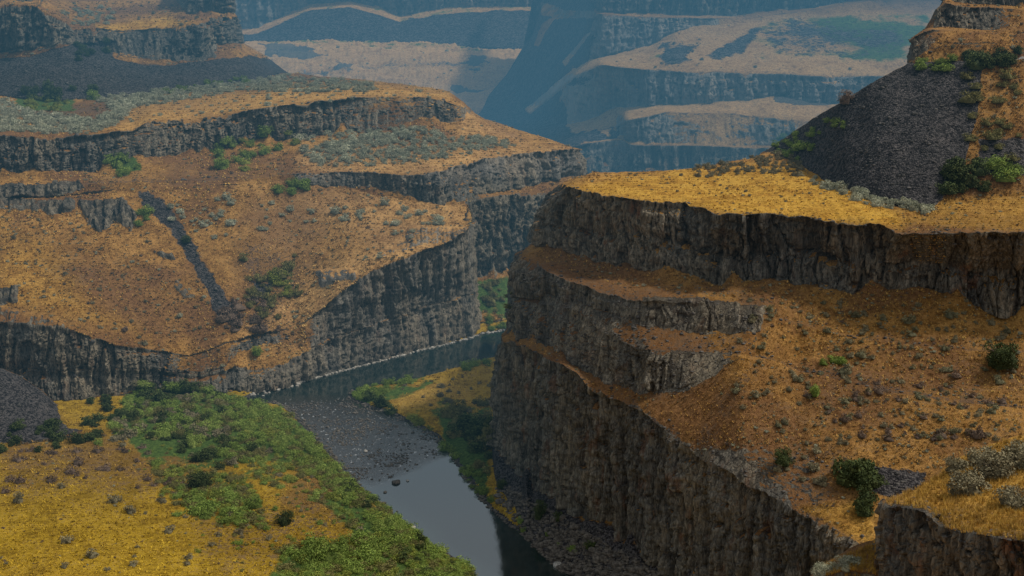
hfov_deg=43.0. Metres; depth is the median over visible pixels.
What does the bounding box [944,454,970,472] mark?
sagebrush
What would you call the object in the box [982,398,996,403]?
dry bush
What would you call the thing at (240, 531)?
sagebrush
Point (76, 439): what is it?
dark shrub
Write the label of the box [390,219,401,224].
sagebrush
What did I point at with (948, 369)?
sagebrush
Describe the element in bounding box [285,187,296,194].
green shrub
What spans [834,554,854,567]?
sagebrush
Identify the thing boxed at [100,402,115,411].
dark shrub
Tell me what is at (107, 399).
dark shrub
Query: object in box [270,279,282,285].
green shrub
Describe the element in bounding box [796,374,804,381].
sagebrush
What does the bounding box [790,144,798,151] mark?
green shrub
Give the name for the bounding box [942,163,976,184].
dark shrub
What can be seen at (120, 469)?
dry bush
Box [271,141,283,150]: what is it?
green shrub
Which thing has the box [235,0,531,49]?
wall
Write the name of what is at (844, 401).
sagebrush
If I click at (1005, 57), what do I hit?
dark shrub
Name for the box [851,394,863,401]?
dry bush
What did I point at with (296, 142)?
green shrub
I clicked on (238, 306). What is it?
dry bush
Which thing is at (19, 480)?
dry bush
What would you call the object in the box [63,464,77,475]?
dry bush
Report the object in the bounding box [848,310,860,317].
sagebrush
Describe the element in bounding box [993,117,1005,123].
olive shrub
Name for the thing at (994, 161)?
green shrub
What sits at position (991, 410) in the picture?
sagebrush
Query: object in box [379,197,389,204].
sagebrush
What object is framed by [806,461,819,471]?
sagebrush
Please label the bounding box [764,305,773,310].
sagebrush
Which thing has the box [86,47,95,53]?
dark shrub
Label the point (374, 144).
sagebrush
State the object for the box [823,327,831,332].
sagebrush
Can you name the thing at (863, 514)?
dark shrub
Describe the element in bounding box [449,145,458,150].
sagebrush
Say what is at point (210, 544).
sagebrush
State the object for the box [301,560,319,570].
green shrub
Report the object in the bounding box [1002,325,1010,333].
sagebrush
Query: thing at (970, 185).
dark shrub
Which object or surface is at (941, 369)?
sagebrush
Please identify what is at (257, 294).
olive shrub
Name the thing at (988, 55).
dark shrub
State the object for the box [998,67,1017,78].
olive shrub
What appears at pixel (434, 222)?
sagebrush
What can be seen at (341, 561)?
green shrub
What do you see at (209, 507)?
green shrub
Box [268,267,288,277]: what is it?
olive shrub
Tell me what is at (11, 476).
dry bush
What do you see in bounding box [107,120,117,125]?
sagebrush
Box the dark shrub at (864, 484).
[857,474,876,490]
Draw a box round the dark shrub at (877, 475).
[853,466,882,479]
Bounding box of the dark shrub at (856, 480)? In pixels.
[847,464,874,488]
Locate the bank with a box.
[0,181,481,400]
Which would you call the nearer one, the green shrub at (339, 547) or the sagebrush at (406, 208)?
the green shrub at (339, 547)
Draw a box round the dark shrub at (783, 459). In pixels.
[772,446,795,466]
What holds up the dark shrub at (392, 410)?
on the floodplain
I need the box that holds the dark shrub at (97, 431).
[91,428,103,437]
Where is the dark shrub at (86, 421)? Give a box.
[80,415,95,425]
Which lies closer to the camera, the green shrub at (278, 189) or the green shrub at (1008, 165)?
the green shrub at (1008, 165)
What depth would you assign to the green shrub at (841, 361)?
252.02 m
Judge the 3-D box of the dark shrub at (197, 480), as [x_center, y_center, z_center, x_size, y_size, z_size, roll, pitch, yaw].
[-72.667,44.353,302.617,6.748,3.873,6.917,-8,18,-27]
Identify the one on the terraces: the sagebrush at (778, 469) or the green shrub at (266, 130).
the green shrub at (266, 130)
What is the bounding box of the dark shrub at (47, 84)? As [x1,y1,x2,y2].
[42,79,53,89]
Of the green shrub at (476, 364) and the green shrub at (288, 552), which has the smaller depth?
the green shrub at (288, 552)
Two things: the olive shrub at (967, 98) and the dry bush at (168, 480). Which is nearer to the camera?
the olive shrub at (967, 98)
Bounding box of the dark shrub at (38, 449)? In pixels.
[33,446,43,452]
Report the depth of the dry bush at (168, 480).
303.45 m
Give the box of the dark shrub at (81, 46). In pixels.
[78,44,87,50]
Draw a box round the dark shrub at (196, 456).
[187,450,207,462]
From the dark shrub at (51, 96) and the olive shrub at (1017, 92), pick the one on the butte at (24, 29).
the dark shrub at (51, 96)
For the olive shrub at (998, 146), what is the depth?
282.90 m
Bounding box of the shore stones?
[250,329,504,395]
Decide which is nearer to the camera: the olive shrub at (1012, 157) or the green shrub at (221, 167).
the olive shrub at (1012, 157)
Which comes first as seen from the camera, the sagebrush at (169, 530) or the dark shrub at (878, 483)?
the dark shrub at (878, 483)
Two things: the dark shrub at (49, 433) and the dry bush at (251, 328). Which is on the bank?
the dry bush at (251, 328)
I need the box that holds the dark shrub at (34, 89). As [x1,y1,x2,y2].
[27,85,40,93]
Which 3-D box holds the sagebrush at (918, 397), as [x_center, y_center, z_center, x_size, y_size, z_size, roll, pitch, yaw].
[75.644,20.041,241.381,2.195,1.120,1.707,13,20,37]
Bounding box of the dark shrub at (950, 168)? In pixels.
[940,161,968,180]
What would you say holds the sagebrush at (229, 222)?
on the bank
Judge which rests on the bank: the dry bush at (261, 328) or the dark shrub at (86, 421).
the dry bush at (261, 328)
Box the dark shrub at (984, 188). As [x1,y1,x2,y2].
[976,180,991,191]
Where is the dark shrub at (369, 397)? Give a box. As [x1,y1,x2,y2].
[361,390,375,400]
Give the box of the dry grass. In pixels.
[826,434,1023,575]
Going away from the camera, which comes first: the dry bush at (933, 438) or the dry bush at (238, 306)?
the dry bush at (933, 438)
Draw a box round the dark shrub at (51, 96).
[41,89,57,100]
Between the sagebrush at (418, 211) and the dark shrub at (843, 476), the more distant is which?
the sagebrush at (418, 211)
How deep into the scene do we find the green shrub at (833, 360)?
253.06 m
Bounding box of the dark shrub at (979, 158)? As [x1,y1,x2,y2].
[970,157,984,165]
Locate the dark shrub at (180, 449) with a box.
[176,445,186,453]
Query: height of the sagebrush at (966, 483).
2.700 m
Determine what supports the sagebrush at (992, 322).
on the mesa at (620, 474)
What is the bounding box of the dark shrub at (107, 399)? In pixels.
[99,396,112,404]
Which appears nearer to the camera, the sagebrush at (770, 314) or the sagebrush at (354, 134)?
the sagebrush at (770, 314)
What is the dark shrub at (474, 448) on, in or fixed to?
on the floodplain
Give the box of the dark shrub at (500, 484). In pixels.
[496,478,507,488]
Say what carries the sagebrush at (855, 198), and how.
on the mesa at (620, 474)
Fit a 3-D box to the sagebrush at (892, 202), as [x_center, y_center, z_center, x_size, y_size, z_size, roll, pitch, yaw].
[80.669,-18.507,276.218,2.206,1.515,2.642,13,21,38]
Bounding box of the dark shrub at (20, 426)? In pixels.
[9,418,26,430]
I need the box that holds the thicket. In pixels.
[92,378,477,575]
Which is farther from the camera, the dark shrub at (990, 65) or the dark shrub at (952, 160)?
the dark shrub at (990, 65)
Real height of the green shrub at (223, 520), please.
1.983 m
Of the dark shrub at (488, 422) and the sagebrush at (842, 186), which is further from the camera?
the dark shrub at (488, 422)
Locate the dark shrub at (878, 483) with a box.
[857,470,887,489]
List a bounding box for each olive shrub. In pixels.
[238,252,249,260]
[245,286,257,293]
[245,300,254,307]
[251,290,265,297]
[253,273,268,281]
[254,306,262,310]
[257,311,270,317]
[263,291,278,301]
[265,285,273,290]
[265,300,277,307]
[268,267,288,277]
[274,314,281,318]
[280,260,293,265]
[280,260,296,270]
[286,290,294,296]
[292,288,304,295]
[437,406,457,418]
[446,427,465,438]
[448,406,463,414]
[448,417,457,423]
[450,399,466,413]
[471,458,485,468]
[472,396,488,406]
[476,434,490,448]
[480,281,493,288]
[480,294,489,301]
[481,420,495,435]
[486,296,495,303]
[488,289,497,296]
[490,278,501,284]
[503,303,511,308]
[957,89,977,102]
[959,71,974,78]
[961,133,978,140]
[966,111,978,118]
[967,81,982,88]
[972,95,984,100]
[979,117,993,125]
[980,129,1003,139]
[980,144,987,150]
[988,95,1007,103]
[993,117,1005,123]
[994,81,1008,86]
[994,142,1004,149]
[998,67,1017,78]
[1001,123,1013,128]
[1003,152,1020,161]
[1008,82,1019,88]
[1013,89,1022,94]
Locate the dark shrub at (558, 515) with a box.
[553,511,561,521]
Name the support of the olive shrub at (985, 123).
on the mesa at (620, 474)
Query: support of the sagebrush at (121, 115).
on the terraces
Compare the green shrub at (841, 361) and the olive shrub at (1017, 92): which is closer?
the green shrub at (841, 361)
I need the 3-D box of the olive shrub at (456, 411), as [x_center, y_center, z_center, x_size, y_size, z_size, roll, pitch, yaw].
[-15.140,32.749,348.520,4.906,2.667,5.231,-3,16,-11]
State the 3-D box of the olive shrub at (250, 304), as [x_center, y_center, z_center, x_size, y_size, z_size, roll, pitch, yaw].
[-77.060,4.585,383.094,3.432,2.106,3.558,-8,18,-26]
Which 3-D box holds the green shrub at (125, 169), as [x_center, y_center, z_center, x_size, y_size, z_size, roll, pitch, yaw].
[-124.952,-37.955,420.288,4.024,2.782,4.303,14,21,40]
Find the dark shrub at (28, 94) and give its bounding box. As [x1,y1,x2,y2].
[25,92,36,99]
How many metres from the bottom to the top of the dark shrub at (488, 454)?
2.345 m
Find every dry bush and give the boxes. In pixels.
[0,485,9,493]
[5,474,15,479]
[9,454,26,462]
[10,474,28,483]
[43,474,57,483]
[44,448,59,454]
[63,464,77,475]
[70,446,81,452]
[73,456,84,465]
[90,445,105,453]
[98,462,111,471]
[115,465,125,470]
[120,447,128,452]
[136,443,148,449]
[141,473,151,482]
[163,476,174,484]
[215,310,231,322]
[222,307,241,318]
[229,299,245,310]
[229,316,242,326]
[230,326,240,331]
[245,294,259,302]
[246,324,257,330]
[247,312,260,319]
[247,318,259,323]
[252,319,267,333]
[257,299,266,306]
[802,390,811,396]
[837,89,854,103]
[839,412,850,421]
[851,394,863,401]
[854,410,863,417]
[856,430,868,437]
[871,379,881,384]
[871,384,885,394]
[881,433,895,441]
[885,427,891,433]
[894,395,902,401]
[913,381,925,387]
[920,413,927,419]
[930,435,938,440]
[931,429,950,438]
[951,368,962,377]
[965,425,988,439]
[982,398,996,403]
[997,396,1006,403]
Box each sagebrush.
[3,125,14,130]
[6,99,14,105]
[6,117,19,122]
[8,119,24,125]
[13,491,23,503]
[27,127,37,132]
[33,119,46,124]
[38,113,48,119]
[39,128,50,133]
[42,124,53,128]
[50,111,64,117]
[59,534,74,543]
[64,117,77,123]
[68,126,83,132]
[77,116,91,122]
[85,548,98,558]
[96,113,105,118]
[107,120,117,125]
[107,494,123,503]
[110,113,122,119]
[123,505,136,514]
[128,560,138,566]
[137,91,146,97]
[156,494,166,503]
[164,525,175,533]
[167,216,176,220]
[176,209,184,212]
[181,552,192,560]
[198,219,209,226]
[207,541,216,546]
[221,191,230,198]
[224,218,237,225]
[227,198,236,204]
[233,528,244,534]
[278,87,288,91]
[285,205,293,210]
[294,133,304,140]
[299,144,308,149]
[317,157,326,163]
[329,205,341,213]
[338,215,348,220]
[341,143,351,150]
[342,156,350,161]
[347,131,357,137]
[363,132,373,138]
[368,141,379,146]
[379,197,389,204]
[385,149,397,153]
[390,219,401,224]
[397,130,404,135]
[401,205,408,210]
[405,131,416,138]
[408,144,418,150]
[414,209,424,215]
[420,152,430,158]
[421,144,432,150]
[431,219,440,224]
[436,383,446,387]
[436,390,443,396]
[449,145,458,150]
[731,387,740,393]
[750,390,760,397]
[756,341,766,349]
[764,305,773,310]
[767,310,775,316]
[773,464,781,472]
[775,150,782,155]
[775,420,781,427]
[780,417,789,422]
[795,171,804,176]
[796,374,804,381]
[798,475,806,481]
[806,312,814,318]
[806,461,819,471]
[810,476,820,483]
[810,561,829,575]
[812,446,821,453]
[817,475,827,486]
[822,181,837,189]
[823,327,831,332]
[827,561,837,568]
[834,363,853,374]
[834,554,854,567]
[835,181,848,190]
[838,397,849,403]
[838,556,857,565]
[841,564,849,571]
[845,337,855,343]
[845,352,853,357]
[847,192,862,200]
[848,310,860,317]
[848,555,863,565]
[849,185,863,193]
[855,348,867,357]
[856,187,868,193]
[861,324,868,330]
[866,354,874,358]
[870,199,884,206]
[879,314,887,320]
[886,199,896,204]
[895,196,907,204]
[895,377,905,383]
[901,314,915,323]
[904,202,920,210]
[906,198,917,203]
[906,330,916,336]
[915,393,923,399]
[918,431,926,437]
[919,205,932,212]
[937,366,946,371]
[940,344,949,350]
[942,366,953,371]
[943,309,959,318]
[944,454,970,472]
[946,466,992,497]
[948,427,957,433]
[956,402,965,409]
[963,445,997,464]
[970,446,1020,480]
[985,405,999,413]
[986,317,995,325]
[991,484,1023,510]
[993,374,1005,384]
[998,439,1023,472]
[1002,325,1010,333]
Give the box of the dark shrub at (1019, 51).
[1013,46,1023,53]
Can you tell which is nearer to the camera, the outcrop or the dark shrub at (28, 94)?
the outcrop
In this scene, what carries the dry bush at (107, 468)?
on the floodplain
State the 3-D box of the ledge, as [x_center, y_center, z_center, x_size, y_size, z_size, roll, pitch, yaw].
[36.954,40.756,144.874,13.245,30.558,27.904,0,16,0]
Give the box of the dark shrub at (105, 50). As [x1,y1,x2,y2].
[101,46,111,52]
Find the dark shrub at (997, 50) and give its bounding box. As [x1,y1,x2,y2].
[991,46,1006,56]
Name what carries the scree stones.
on the scree cone
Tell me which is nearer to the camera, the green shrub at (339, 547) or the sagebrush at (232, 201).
the green shrub at (339, 547)
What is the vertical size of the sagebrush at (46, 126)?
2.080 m
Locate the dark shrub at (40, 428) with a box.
[36,424,45,431]
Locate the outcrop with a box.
[872,434,1023,575]
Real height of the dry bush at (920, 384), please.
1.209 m
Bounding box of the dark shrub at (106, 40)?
[101,37,110,42]
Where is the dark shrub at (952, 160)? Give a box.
[943,156,969,173]
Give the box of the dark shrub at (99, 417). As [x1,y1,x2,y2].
[91,412,104,421]
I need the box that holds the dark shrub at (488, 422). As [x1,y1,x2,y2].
[480,415,494,429]
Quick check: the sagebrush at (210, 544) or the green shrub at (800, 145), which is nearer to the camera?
the sagebrush at (210, 544)
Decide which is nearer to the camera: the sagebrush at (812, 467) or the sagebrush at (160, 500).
the sagebrush at (812, 467)
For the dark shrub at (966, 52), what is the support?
on the butte at (953, 14)
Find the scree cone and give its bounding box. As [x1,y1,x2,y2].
[0,368,82,443]
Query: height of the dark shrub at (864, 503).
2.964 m
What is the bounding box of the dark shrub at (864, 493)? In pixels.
[855,484,879,502]
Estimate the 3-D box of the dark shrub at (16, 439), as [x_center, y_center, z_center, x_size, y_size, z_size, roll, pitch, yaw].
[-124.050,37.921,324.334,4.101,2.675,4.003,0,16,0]
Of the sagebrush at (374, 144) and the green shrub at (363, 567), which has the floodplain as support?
the green shrub at (363, 567)
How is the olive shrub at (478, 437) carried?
on the floodplain
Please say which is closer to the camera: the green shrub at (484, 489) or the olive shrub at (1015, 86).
the olive shrub at (1015, 86)
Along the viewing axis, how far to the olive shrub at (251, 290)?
386.70 m
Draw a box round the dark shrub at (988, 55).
[976,51,996,64]
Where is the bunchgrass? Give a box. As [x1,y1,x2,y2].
[0,0,1023,575]
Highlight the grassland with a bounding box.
[245,39,521,113]
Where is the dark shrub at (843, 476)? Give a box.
[831,456,873,489]
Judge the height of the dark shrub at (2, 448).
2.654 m
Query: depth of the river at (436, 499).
320.08 m
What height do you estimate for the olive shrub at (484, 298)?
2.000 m
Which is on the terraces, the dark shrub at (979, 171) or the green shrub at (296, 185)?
the green shrub at (296, 185)
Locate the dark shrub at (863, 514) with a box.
[855,503,874,516]
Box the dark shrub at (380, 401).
[373,393,388,407]
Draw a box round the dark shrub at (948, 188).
[934,181,958,194]
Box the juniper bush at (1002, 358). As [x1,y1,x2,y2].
[982,338,1020,369]
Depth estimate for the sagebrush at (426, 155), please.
438.72 m
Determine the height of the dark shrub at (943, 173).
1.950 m
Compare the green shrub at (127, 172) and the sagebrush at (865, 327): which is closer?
the sagebrush at (865, 327)
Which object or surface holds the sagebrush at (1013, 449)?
on the outcrop
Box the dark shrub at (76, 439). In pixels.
[68,431,85,444]
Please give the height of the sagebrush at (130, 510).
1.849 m
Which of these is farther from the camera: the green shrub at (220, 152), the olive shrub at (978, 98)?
the green shrub at (220, 152)
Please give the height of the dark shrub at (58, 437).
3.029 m
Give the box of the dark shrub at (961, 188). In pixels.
[954,182,967,192]
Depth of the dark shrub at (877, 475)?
224.77 m
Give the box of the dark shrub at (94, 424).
[90,421,99,426]
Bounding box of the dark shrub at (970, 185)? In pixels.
[966,176,980,187]
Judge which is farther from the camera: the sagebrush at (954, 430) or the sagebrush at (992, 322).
the sagebrush at (992, 322)
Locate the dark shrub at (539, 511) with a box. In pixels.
[531,499,547,519]
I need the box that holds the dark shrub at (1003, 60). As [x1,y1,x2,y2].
[995,54,1014,65]
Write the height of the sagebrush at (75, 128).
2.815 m
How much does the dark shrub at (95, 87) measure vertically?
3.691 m
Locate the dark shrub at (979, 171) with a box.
[969,160,989,175]
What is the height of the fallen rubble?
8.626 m
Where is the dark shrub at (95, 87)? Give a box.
[86,84,99,91]
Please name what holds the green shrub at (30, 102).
on the terraces
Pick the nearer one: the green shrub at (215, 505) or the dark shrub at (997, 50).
the green shrub at (215, 505)
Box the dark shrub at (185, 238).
[181,235,190,242]
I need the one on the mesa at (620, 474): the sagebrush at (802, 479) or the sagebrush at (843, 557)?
the sagebrush at (802, 479)
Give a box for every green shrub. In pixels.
[24,99,36,103]
[26,104,37,109]
[46,103,59,110]
[86,89,100,99]
[105,153,116,160]
[107,156,127,167]
[114,171,126,176]
[116,167,131,175]
[117,152,129,159]
[117,166,131,172]
[139,204,154,213]
[183,497,197,504]
[184,503,206,516]
[185,489,200,499]
[191,493,205,500]
[196,497,220,511]
[196,498,219,514]
[198,510,213,519]
[211,156,228,168]
[213,148,226,156]
[214,143,223,149]
[214,160,230,169]
[215,513,234,524]
[218,506,230,515]
[220,135,233,141]
[222,494,241,506]
[222,505,236,515]
[227,504,250,516]
[228,140,236,146]
[230,154,243,162]
[238,157,252,164]
[238,165,249,171]
[240,150,254,158]
[243,142,256,146]
[243,493,262,509]
[251,345,262,355]
[255,146,270,154]
[256,125,273,133]
[258,131,270,136]
[267,274,280,281]
[269,184,285,193]
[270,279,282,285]
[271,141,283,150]
[278,545,295,555]
[281,288,292,295]
[284,177,299,186]
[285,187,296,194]
[287,138,300,144]
[287,179,304,186]
[292,547,304,558]
[294,544,324,564]
[297,181,309,189]
[300,531,323,552]
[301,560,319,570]
[304,564,325,575]
[313,543,348,565]
[316,535,330,542]
[318,562,335,570]
[333,534,350,545]
[333,558,348,567]
[335,541,348,551]
[342,558,364,574]
[347,546,362,557]
[352,389,367,399]
[354,534,379,545]
[356,544,385,565]
[359,535,385,552]
[360,560,372,568]
[398,376,407,384]
[405,413,417,420]
[437,441,452,451]
[449,451,461,458]
[461,362,474,370]
[462,468,471,476]
[468,358,482,366]
[474,486,488,494]
[478,485,491,492]
[480,357,491,364]
[516,517,522,523]
[771,140,779,146]
[782,148,793,156]
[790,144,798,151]
[794,140,809,149]
[804,143,814,150]
[808,384,820,396]
[827,353,840,363]
[830,119,840,126]
[835,356,847,364]
[914,62,926,69]
[915,57,926,63]
[928,64,940,70]
[938,63,955,70]
[982,157,1003,169]
[985,154,1008,168]
[990,166,1022,181]
[1005,161,1017,169]
[1007,167,1023,175]
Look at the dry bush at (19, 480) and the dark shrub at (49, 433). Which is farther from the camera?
the dark shrub at (49, 433)
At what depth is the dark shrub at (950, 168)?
276.98 m
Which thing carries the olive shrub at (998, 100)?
on the mesa at (620, 474)
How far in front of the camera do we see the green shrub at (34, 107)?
476.80 m
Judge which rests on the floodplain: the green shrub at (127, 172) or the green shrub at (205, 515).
the green shrub at (205, 515)
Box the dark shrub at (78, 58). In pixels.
[74,54,82,60]
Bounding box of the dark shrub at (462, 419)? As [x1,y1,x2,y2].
[453,413,480,434]
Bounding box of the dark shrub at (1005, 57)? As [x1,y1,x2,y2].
[992,53,1014,66]
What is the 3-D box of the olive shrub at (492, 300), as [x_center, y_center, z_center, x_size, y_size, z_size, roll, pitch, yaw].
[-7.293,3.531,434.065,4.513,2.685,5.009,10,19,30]
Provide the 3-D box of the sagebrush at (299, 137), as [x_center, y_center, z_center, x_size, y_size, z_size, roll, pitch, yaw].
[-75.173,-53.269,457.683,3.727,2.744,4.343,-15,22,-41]
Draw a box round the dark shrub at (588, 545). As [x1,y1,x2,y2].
[582,540,593,549]
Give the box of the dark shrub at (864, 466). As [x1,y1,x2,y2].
[854,458,879,474]
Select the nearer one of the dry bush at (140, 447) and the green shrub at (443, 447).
the dry bush at (140, 447)
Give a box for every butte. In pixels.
[0,0,287,101]
[907,0,1023,62]
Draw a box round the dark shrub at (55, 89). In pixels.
[45,85,63,97]
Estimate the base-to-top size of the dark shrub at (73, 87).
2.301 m
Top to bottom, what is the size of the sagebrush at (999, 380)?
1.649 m
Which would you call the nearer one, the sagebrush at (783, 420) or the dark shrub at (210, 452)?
the sagebrush at (783, 420)
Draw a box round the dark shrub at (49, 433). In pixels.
[44,427,56,437]
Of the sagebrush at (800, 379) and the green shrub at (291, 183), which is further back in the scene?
the green shrub at (291, 183)
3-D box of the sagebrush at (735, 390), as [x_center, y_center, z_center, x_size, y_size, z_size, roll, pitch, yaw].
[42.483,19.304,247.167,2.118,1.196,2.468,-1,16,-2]
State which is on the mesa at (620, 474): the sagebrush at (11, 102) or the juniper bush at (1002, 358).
the juniper bush at (1002, 358)
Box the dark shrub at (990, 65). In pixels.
[983,60,995,68]
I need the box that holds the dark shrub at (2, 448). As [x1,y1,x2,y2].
[0,443,8,452]
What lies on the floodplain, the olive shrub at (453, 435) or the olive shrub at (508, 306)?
the olive shrub at (453, 435)
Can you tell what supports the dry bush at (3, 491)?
on the floodplain
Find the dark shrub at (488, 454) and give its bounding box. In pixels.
[483,450,492,459]
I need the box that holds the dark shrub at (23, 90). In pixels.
[19,85,28,93]
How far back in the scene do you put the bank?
389.25 m
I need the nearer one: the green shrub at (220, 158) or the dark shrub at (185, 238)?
the dark shrub at (185, 238)
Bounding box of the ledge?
[811,540,878,575]
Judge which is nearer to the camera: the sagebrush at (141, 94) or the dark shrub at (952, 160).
the dark shrub at (952, 160)
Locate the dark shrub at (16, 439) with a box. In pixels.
[7,435,23,445]
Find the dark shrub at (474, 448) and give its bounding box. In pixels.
[467,440,486,453]
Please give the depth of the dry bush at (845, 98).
305.42 m
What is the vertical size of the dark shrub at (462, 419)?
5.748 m
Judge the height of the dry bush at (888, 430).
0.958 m
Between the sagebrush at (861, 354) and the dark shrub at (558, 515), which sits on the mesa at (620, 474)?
the sagebrush at (861, 354)
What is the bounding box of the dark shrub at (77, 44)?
[74,41,80,46]
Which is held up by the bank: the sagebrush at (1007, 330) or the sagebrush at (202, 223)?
the sagebrush at (202, 223)
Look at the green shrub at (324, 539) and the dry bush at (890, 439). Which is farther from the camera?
the green shrub at (324, 539)
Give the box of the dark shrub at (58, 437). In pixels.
[50,429,67,442]
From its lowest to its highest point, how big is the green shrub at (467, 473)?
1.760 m
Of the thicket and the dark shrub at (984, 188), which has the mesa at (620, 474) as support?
the dark shrub at (984, 188)
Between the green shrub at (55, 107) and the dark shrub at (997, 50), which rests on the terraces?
the green shrub at (55, 107)
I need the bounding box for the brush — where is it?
[0,0,1023,571]
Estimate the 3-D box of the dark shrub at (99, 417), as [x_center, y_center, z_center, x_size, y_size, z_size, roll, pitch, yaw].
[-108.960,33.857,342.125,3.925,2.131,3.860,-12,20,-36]
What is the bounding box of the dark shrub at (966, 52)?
[961,49,979,60]
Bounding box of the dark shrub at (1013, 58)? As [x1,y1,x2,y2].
[1007,53,1017,63]
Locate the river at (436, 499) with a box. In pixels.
[247,331,569,575]
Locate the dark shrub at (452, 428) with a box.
[443,423,463,436]
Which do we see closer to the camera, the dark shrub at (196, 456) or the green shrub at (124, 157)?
the dark shrub at (196, 456)
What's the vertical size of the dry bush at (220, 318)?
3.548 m
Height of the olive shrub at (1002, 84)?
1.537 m
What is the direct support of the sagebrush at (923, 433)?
on the mesa at (620, 474)
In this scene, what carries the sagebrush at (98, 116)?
on the terraces
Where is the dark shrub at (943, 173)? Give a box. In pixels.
[940,169,949,176]
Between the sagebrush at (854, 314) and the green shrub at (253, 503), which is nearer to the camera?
the sagebrush at (854, 314)
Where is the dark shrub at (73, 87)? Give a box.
[68,85,76,89]
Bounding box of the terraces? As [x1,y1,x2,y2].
[0,73,587,323]
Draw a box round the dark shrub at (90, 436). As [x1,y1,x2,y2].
[84,431,96,441]
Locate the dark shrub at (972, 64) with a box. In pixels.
[963,52,987,69]
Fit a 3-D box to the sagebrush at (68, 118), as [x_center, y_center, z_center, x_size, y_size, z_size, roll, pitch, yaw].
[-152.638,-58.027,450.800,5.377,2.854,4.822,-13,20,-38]
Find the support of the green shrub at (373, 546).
on the floodplain
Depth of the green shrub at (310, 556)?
267.83 m
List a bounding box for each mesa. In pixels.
[477,0,1023,173]
[486,60,1023,575]
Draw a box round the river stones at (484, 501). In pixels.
[259,389,565,572]
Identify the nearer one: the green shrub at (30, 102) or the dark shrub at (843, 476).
the dark shrub at (843, 476)
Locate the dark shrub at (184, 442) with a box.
[177,439,190,447]
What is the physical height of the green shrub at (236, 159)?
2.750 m
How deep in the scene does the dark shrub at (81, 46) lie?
532.18 m
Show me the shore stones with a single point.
(342, 370)
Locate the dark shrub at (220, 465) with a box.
[213,460,225,469]
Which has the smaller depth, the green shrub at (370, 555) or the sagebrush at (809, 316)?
the sagebrush at (809, 316)
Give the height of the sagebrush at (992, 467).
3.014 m
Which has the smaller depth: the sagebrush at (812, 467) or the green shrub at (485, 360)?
the sagebrush at (812, 467)
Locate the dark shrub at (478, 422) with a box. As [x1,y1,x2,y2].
[466,416,484,432]
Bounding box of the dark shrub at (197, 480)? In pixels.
[186,470,214,488]
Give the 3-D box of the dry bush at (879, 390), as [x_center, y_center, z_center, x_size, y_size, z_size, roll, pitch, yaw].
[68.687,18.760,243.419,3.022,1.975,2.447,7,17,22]
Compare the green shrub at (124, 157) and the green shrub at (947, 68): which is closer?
the green shrub at (947, 68)
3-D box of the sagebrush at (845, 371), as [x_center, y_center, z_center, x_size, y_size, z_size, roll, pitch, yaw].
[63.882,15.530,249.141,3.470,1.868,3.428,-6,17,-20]
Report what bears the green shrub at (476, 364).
on the floodplain
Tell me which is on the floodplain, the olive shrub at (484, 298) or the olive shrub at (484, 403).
the olive shrub at (484, 403)
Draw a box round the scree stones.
[0,3,1023,573]
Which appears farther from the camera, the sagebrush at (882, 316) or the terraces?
the terraces
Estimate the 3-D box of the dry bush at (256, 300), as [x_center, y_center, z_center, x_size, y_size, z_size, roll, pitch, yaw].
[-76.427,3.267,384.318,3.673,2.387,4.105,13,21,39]
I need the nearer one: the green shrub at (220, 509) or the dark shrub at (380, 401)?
the green shrub at (220, 509)
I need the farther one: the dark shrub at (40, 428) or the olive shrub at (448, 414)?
the olive shrub at (448, 414)
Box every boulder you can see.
[392,480,399,484]
[553,561,560,567]
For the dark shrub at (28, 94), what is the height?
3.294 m
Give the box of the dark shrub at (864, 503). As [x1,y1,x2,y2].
[852,496,876,515]
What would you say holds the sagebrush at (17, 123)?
on the terraces
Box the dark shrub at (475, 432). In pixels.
[462,424,484,441]
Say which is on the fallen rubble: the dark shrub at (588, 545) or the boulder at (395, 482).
the dark shrub at (588, 545)
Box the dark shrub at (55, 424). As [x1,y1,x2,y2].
[42,418,62,430]
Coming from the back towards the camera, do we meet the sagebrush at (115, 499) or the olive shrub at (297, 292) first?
the olive shrub at (297, 292)
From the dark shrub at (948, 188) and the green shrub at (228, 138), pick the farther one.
the green shrub at (228, 138)
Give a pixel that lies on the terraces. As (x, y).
(501, 227)
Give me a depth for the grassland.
1081.55 m
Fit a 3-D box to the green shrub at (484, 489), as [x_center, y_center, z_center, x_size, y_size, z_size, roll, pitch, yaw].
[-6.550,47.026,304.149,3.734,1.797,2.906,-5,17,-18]
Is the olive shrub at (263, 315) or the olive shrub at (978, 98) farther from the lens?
the olive shrub at (263, 315)
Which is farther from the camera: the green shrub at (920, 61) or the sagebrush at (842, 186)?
the green shrub at (920, 61)
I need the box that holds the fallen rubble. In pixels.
[493,483,663,575]
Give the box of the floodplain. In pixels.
[0,320,554,575]
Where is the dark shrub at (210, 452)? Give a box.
[201,446,217,459]
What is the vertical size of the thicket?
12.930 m
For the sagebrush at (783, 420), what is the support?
on the mesa at (620, 474)
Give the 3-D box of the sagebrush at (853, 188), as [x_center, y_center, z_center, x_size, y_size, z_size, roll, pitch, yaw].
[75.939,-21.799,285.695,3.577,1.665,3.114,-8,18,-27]
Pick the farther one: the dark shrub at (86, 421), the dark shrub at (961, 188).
the dark shrub at (86, 421)
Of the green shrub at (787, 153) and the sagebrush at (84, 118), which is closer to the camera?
the green shrub at (787, 153)
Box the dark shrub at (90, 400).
[85,397,94,404]
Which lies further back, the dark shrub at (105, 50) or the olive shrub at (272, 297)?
the dark shrub at (105, 50)
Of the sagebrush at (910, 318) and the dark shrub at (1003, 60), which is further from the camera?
the dark shrub at (1003, 60)
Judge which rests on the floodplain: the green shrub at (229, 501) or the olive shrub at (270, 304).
the green shrub at (229, 501)
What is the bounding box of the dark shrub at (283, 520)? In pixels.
[273,509,294,526]
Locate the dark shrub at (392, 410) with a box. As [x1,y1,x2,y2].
[384,404,397,414]

